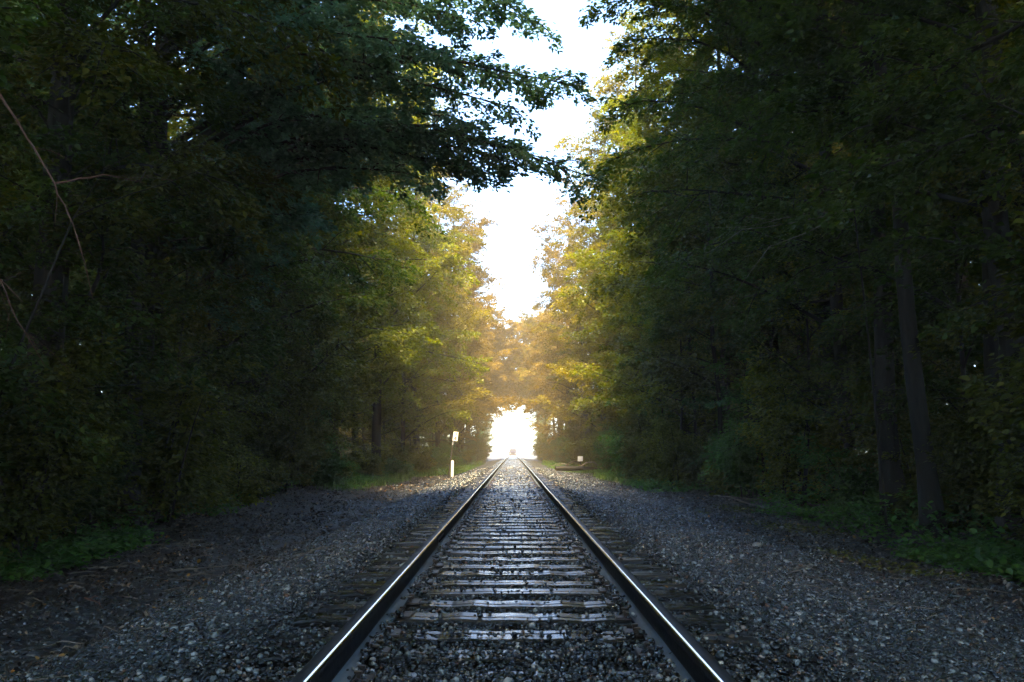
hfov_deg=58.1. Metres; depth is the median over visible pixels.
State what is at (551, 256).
broadleaf tree
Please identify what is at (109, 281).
sapling
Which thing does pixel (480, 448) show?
shrub
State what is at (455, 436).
track sign
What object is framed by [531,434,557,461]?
shrub
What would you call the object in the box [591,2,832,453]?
broadleaf tree
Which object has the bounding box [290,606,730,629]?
railway sleeper
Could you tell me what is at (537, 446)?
shrub
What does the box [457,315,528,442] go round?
broadleaf tree
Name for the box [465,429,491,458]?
shrub
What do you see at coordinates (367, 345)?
broadleaf tree
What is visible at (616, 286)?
broadleaf tree
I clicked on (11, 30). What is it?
broadleaf tree
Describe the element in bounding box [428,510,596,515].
railway sleeper
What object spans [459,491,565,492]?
railway sleeper
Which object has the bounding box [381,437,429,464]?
shrub
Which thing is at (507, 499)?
railway sleeper
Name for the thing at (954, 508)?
shrub
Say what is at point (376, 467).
shrub
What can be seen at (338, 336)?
broadleaf tree
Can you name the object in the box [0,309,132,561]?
shrub
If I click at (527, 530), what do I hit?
railway sleeper
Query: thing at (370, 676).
railway sleeper
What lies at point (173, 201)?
broadleaf tree
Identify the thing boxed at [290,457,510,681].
railway rail
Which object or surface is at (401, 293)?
broadleaf tree
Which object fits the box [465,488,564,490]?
railway sleeper
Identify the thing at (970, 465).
shrub
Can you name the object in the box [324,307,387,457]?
broadleaf tree
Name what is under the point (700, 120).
broadleaf tree
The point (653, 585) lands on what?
railway sleeper
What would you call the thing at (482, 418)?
broadleaf tree
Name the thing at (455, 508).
railway sleeper
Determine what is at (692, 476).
shrub
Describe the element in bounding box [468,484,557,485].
railway sleeper
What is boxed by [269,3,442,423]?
broadleaf tree
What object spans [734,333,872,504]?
shrub
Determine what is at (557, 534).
railway sleeper
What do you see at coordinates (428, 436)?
sapling
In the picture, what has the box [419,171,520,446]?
broadleaf tree
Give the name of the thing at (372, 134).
broadleaf tree
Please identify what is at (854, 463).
sapling
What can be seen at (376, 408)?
broadleaf tree
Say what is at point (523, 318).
broadleaf tree
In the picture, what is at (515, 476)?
railway sleeper
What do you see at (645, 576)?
railway sleeper
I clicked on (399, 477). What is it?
grass
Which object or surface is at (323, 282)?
broadleaf tree
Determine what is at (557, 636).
railway sleeper
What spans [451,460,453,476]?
marker post
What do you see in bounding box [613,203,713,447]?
broadleaf tree
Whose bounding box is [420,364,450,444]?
sapling
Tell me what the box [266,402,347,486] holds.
shrub
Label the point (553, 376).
broadleaf tree
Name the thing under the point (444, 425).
broadleaf tree
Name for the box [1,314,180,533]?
shrub
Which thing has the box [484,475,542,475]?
railway sleeper
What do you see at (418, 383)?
broadleaf tree
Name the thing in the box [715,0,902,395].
broadleaf tree
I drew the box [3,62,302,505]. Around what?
broadleaf tree
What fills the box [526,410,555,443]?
broadleaf tree
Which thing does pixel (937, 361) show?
broadleaf tree
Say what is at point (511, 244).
sky
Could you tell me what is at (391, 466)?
shrub
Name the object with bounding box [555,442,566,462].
shrub
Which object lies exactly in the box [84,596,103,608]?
fallen branch
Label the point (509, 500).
railway sleeper
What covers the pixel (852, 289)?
broadleaf tree
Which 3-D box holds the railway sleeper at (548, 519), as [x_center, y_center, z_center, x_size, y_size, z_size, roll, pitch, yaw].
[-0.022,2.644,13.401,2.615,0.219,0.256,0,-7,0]
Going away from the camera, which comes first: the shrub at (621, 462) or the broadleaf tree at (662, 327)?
the broadleaf tree at (662, 327)
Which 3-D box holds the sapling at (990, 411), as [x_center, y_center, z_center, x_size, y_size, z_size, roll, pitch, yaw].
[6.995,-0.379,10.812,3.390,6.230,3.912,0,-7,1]
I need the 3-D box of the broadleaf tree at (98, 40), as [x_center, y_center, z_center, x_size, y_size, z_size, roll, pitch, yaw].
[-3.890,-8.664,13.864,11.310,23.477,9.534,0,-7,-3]
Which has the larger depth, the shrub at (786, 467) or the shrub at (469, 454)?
the shrub at (469, 454)
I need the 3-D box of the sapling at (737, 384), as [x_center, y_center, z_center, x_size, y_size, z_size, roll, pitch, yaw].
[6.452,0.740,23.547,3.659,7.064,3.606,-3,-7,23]
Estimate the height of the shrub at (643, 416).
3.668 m
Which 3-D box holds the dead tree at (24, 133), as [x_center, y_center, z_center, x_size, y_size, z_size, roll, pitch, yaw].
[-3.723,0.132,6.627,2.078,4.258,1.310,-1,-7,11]
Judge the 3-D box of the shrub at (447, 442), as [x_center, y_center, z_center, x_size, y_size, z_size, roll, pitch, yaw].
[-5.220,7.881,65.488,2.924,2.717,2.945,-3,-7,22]
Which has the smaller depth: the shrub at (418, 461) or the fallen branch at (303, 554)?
the fallen branch at (303, 554)
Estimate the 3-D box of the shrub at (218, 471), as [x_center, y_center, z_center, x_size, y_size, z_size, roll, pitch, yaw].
[-6.353,2.490,17.924,2.148,1.918,2.788,2,-7,-13]
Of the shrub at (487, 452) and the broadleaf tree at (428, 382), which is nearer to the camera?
the broadleaf tree at (428, 382)
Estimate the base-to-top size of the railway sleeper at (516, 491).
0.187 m
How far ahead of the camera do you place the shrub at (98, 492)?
12.32 m
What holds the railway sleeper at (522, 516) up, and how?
on the ground at (494, 457)
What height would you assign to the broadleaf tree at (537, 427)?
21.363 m
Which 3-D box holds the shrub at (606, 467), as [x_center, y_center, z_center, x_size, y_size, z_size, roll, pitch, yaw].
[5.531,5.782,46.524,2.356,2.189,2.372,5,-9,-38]
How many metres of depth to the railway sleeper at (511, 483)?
27.77 m
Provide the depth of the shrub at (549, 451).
91.00 m
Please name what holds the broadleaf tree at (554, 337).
on the ground at (494, 457)
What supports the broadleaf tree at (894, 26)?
on the ground at (494, 457)
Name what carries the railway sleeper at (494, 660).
on the ground at (494, 457)
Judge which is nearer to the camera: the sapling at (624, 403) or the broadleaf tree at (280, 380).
the broadleaf tree at (280, 380)
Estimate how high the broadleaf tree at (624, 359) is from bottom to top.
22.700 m
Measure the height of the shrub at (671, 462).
2.561 m
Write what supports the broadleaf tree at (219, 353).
on the ground at (494, 457)
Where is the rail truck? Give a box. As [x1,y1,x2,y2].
[509,448,515,456]
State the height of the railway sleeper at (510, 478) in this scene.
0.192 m
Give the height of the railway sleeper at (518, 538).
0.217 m
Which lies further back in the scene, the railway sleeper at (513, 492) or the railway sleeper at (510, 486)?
the railway sleeper at (510, 486)
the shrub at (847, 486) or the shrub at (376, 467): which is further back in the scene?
the shrub at (376, 467)
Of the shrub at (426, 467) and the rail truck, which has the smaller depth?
the shrub at (426, 467)
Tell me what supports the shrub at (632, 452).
on the ground at (494, 457)
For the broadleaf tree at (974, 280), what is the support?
on the ground at (494, 457)
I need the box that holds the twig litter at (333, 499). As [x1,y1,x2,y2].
[0,489,1019,681]
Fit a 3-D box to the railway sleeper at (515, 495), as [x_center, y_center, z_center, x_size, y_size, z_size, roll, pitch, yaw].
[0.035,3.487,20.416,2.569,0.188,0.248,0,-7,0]
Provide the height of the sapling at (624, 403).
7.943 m
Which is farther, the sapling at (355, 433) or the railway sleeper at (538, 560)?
the sapling at (355, 433)
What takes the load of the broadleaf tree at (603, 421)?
on the ground at (494, 457)
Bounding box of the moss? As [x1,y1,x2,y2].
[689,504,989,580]
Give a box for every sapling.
[0,0,226,544]
[0,80,225,524]
[0,120,122,576]
[0,133,59,211]
[275,300,372,464]
[278,258,366,436]
[338,374,396,455]
[339,287,428,441]
[388,360,440,449]
[417,390,451,452]
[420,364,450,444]
[570,393,600,446]
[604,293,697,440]
[608,335,648,426]
[624,220,744,449]
[680,289,811,468]
[695,252,817,496]
[791,192,980,515]
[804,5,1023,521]
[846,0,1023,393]
[938,163,1023,452]
[988,32,1023,345]
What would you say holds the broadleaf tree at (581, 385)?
on the ground at (494, 457)
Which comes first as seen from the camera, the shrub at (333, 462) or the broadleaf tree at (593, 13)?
the broadleaf tree at (593, 13)
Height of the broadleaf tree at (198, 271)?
15.971 m
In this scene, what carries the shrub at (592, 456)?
on the ground at (494, 457)
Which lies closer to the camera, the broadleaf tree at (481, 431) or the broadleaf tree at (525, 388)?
the broadleaf tree at (525, 388)
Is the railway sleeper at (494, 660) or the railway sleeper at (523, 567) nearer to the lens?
the railway sleeper at (494, 660)
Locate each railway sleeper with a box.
[220,663,801,681]
[247,639,782,669]
[275,622,761,648]
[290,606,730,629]
[318,594,719,613]
[320,583,701,600]
[337,574,687,589]
[353,566,674,580]
[363,559,669,571]
[369,552,658,564]
[382,542,636,552]
[382,546,648,557]
[391,537,633,546]
[399,529,620,536]
[399,533,628,541]
[409,526,620,533]
[411,523,617,529]
[414,520,609,526]
[420,515,598,520]
[421,517,606,524]
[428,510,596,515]
[429,512,598,518]
[434,507,587,511]
[434,508,590,513]
[436,505,587,510]
[437,503,583,507]
[442,502,579,505]
[446,500,581,504]
[448,497,577,501]
[448,499,575,502]
[450,496,570,499]
[451,495,569,497]
[452,497,575,499]
[457,492,564,493]
[457,493,570,494]
[458,494,571,496]
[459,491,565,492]
[460,489,560,491]
[463,490,566,492]
[464,485,558,487]
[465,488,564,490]
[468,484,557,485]
[468,486,561,488]
[472,482,551,483]
[475,478,548,479]
[475,482,551,482]
[476,480,546,480]
[478,478,546,478]
[480,476,546,476]
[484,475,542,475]
[487,488,552,488]
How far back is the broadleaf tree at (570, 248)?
54.31 m
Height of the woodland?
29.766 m
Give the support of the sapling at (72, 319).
on the ground at (494, 457)
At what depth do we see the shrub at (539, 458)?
121.77 m
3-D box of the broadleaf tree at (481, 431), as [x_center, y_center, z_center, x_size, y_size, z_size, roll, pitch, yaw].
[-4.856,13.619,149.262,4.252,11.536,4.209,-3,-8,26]
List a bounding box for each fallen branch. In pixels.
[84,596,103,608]
[87,562,130,568]
[140,539,207,545]
[166,559,240,572]
[187,567,220,577]
[296,546,329,558]
[713,495,770,502]
[717,498,808,516]
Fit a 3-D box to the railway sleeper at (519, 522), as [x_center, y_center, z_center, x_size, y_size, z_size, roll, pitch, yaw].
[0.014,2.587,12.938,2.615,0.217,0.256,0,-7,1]
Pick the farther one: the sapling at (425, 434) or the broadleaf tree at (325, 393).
the sapling at (425, 434)
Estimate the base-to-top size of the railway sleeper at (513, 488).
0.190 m
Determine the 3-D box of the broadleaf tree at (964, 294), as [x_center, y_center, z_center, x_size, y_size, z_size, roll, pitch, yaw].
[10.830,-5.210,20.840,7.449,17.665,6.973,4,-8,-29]
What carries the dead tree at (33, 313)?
on the ground at (494, 457)
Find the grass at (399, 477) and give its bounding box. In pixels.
[298,460,667,490]
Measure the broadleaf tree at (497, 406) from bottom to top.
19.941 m
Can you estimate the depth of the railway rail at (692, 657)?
4.96 m
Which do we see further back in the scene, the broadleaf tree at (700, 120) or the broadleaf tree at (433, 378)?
the broadleaf tree at (433, 378)
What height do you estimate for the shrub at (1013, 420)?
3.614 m
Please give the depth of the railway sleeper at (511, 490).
22.79 m
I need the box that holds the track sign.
[448,432,457,477]
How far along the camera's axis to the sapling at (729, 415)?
27.64 m
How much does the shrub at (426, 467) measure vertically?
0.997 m
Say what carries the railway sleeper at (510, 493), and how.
on the ground at (494, 457)
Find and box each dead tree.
[0,93,171,370]
[0,123,217,403]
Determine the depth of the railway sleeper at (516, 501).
17.90 m
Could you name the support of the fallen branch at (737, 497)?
on the ground at (494, 457)
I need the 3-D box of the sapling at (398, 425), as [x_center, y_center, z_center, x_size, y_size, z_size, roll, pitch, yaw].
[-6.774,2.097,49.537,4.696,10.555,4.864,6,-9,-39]
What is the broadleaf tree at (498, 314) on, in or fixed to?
on the ground at (494, 457)
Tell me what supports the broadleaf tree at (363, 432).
on the ground at (494, 457)
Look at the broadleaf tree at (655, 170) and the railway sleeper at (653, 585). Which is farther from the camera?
the broadleaf tree at (655, 170)
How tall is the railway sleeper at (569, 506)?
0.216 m
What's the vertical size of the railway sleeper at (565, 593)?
0.218 m
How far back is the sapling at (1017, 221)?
9.29 m
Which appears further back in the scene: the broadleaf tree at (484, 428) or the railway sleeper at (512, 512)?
the broadleaf tree at (484, 428)
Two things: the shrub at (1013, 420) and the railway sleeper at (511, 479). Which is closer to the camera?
the shrub at (1013, 420)
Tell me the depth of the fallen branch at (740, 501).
20.68 m
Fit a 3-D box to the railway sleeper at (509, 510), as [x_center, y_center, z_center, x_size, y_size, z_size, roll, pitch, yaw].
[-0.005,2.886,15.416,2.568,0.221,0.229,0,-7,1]
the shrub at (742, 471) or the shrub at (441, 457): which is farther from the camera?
the shrub at (441, 457)
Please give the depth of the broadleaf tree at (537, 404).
99.46 m
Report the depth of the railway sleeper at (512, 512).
14.83 m
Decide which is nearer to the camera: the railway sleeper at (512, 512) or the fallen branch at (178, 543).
the fallen branch at (178, 543)
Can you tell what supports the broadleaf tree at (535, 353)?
on the ground at (494, 457)
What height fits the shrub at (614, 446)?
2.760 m
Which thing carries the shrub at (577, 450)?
on the ground at (494, 457)
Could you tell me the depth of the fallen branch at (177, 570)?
9.74 m
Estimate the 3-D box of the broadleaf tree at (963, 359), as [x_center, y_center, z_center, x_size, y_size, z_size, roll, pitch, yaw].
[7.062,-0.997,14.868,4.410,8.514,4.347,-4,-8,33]
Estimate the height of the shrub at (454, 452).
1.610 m
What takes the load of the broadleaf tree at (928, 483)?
on the ground at (494, 457)
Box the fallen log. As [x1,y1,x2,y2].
[551,461,601,470]
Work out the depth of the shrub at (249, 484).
20.54 m
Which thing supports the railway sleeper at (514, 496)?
on the ground at (494, 457)
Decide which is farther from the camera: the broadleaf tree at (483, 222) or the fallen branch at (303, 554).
the broadleaf tree at (483, 222)
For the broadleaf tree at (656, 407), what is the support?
on the ground at (494, 457)
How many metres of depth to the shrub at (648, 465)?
32.54 m
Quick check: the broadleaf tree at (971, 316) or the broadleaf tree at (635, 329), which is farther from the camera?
the broadleaf tree at (635, 329)
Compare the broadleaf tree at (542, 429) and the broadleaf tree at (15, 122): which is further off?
the broadleaf tree at (542, 429)
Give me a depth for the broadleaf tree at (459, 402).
54.67 m
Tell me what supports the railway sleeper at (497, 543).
on the ground at (494, 457)
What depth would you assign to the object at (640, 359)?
37.05 m
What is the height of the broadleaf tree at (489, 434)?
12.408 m
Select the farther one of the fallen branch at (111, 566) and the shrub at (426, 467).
the shrub at (426, 467)
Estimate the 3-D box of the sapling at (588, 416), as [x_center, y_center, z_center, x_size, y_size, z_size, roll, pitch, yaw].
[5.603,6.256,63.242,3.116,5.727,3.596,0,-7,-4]
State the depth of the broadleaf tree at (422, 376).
65.55 m
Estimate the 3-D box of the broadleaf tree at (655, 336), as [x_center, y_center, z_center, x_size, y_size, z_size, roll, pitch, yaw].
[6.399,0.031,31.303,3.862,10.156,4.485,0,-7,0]
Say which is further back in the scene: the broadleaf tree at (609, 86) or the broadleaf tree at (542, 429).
the broadleaf tree at (542, 429)
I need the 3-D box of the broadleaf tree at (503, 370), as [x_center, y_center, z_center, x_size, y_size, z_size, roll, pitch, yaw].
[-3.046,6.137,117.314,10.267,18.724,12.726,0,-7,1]
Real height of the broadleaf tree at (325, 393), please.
14.886 m
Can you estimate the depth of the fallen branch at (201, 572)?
9.36 m
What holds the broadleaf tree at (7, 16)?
on the ground at (494, 457)
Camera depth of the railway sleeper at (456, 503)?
17.32 m
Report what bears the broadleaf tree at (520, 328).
on the ground at (494, 457)
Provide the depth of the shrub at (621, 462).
38.52 m
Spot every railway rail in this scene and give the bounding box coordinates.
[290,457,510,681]
[515,457,736,681]
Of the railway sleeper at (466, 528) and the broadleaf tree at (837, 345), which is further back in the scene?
the broadleaf tree at (837, 345)
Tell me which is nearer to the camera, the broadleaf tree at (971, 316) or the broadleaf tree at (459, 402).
the broadleaf tree at (971, 316)
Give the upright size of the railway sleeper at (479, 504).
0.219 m
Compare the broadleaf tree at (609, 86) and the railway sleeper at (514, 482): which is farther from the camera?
the broadleaf tree at (609, 86)
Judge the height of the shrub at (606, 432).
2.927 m
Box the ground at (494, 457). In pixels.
[0,451,1023,681]
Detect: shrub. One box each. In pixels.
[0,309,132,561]
[0,382,141,540]
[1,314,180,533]
[158,423,245,512]
[196,435,271,506]
[242,451,292,497]
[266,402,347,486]
[303,438,360,485]
[330,457,358,478]
[340,439,387,477]
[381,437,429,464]
[382,455,415,473]
[393,444,437,472]
[421,434,458,453]
[422,461,435,469]
[423,440,462,468]
[449,450,460,463]
[456,447,478,462]
[464,434,491,460]
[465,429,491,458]
[481,445,494,460]
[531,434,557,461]
[531,438,544,456]
[531,444,543,460]
[535,431,558,456]
[542,440,562,460]
[550,440,562,462]
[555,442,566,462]
[557,436,582,465]
[558,426,584,464]
[563,424,605,466]
[576,429,606,466]
[591,423,621,471]
[596,425,642,478]
[599,436,620,470]
[605,425,634,473]
[606,398,679,457]
[615,405,701,480]
[617,404,678,482]
[624,415,714,489]
[635,435,705,484]
[678,433,730,488]
[696,452,773,495]
[699,414,790,498]
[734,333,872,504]
[787,429,914,513]
[883,465,983,531]
[908,375,1004,537]
[957,246,1023,481]
[970,427,1023,546]
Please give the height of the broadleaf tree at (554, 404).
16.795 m
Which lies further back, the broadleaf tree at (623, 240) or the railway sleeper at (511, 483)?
the broadleaf tree at (623, 240)
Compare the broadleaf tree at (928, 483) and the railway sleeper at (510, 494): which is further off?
the railway sleeper at (510, 494)
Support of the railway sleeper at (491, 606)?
on the ground at (494, 457)
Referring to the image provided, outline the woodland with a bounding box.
[0,0,1023,463]
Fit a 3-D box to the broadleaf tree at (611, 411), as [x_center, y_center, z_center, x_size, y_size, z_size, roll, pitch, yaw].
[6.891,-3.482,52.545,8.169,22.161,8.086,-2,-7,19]
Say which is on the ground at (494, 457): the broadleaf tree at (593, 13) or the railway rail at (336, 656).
the broadleaf tree at (593, 13)
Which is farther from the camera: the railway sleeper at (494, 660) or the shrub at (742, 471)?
the shrub at (742, 471)
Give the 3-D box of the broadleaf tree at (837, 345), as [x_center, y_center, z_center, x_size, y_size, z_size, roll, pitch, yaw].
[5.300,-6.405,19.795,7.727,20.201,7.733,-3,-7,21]
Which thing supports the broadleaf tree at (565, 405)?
on the ground at (494, 457)
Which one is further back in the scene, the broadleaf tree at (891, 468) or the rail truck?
the rail truck
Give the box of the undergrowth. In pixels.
[0,460,1023,587]
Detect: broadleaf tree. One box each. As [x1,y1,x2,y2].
[0,0,118,269]
[0,0,175,391]
[0,0,263,528]
[0,0,361,432]
[0,0,614,511]
[0,13,179,356]
[2,3,32,48]
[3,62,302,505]
[72,173,291,406]
[102,49,273,413]
[113,0,447,447]
[118,37,361,453]
[164,1,440,489]
[188,72,388,436]
[192,2,432,478]
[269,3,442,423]
[271,88,442,454]
[275,96,419,452]
[324,156,434,451]
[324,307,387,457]
[337,0,492,457]
[345,355,381,450]
[346,202,446,443]
[350,168,482,448]
[367,174,483,451]
[371,115,498,453]
[381,238,457,450]
[390,201,471,441]
[405,175,497,447]
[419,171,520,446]
[419,351,469,446]
[422,196,517,450]
[442,266,499,451]
[449,296,532,435]
[456,229,507,442]
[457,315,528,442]
[465,320,520,433]
[465,332,519,430]
[473,418,495,437]
[476,411,495,439]
[476,418,495,447]
[497,304,565,413]
[502,318,560,421]
[505,176,591,440]
[509,306,557,431]
[516,262,593,444]
[517,366,555,431]
[524,278,564,441]
[525,136,627,438]
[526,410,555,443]
[530,197,618,437]
[531,412,546,441]
[544,323,589,436]
[545,12,678,429]
[545,320,586,436]
[547,301,598,458]
[550,128,650,430]
[555,88,696,430]
[562,0,756,448]
[563,218,628,432]
[565,279,634,430]
[566,98,706,435]
[574,0,970,506]
[578,0,944,500]
[579,0,814,450]
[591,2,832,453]
[593,1,743,450]
[605,0,889,495]
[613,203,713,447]
[624,124,743,440]
[624,200,778,492]
[649,206,734,483]
[671,262,792,420]
[676,1,900,475]
[705,0,974,524]
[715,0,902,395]
[716,0,1023,528]
[721,0,935,444]
[727,0,949,537]
[753,0,1023,338]
[783,6,1023,469]
[794,4,1023,395]
[819,0,1023,545]
[885,2,1023,358]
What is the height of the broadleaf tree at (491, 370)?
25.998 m
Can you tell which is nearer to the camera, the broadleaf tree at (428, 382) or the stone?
the stone
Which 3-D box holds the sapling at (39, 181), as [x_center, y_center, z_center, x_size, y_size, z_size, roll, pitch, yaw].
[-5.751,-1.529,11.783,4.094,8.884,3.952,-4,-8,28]
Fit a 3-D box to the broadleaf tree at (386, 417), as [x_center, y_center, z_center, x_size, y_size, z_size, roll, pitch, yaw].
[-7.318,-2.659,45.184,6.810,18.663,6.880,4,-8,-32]
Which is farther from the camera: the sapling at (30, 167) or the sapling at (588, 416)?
the sapling at (588, 416)
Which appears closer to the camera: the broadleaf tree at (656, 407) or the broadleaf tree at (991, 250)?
the broadleaf tree at (991, 250)
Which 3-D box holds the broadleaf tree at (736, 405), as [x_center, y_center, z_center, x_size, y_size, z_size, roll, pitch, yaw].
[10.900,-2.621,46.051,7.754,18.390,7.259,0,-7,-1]
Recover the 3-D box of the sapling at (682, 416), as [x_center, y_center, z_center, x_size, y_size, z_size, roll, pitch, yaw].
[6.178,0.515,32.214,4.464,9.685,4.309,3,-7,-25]
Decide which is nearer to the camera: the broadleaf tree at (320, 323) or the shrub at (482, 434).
the broadleaf tree at (320, 323)
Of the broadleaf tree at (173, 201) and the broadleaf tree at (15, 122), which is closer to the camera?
the broadleaf tree at (173, 201)
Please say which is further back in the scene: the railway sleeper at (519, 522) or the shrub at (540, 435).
the shrub at (540, 435)
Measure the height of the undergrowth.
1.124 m
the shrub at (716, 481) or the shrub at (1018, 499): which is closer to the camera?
the shrub at (1018, 499)
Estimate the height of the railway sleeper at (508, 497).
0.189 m
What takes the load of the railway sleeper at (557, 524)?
on the ground at (494, 457)
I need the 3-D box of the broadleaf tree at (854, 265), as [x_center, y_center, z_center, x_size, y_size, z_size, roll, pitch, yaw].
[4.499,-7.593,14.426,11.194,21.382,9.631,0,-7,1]
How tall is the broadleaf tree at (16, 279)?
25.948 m
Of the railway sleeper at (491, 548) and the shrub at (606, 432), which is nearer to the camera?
the railway sleeper at (491, 548)
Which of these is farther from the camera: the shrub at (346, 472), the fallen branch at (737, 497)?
the shrub at (346, 472)
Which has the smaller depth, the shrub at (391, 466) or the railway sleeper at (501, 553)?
the railway sleeper at (501, 553)
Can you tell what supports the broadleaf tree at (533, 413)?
on the ground at (494, 457)
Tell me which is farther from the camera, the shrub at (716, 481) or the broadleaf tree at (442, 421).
the broadleaf tree at (442, 421)
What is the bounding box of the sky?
[1,0,974,450]
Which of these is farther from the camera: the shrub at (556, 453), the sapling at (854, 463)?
the shrub at (556, 453)
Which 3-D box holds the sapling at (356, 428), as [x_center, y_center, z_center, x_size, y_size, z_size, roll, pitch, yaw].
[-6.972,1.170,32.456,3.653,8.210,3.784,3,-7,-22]
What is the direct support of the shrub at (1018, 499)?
on the ground at (494, 457)
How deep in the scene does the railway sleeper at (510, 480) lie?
30.27 m
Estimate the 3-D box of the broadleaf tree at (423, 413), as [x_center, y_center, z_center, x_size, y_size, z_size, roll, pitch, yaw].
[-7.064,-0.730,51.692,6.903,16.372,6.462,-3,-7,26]
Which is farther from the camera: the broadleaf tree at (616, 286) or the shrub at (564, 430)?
the shrub at (564, 430)
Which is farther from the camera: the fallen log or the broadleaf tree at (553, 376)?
the broadleaf tree at (553, 376)
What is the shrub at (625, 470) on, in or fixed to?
on the ground at (494, 457)
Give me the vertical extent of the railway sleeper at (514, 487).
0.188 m
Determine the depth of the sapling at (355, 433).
42.27 m
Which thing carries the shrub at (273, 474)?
on the ground at (494, 457)
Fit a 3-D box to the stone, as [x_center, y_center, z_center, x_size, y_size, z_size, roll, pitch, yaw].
[3.055,2.549,11.490,0.101,0.079,0.101,-7,-9,44]
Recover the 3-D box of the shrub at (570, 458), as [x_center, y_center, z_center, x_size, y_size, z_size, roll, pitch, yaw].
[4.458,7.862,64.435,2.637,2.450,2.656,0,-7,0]
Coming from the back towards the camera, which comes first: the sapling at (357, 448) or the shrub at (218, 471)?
the sapling at (357, 448)

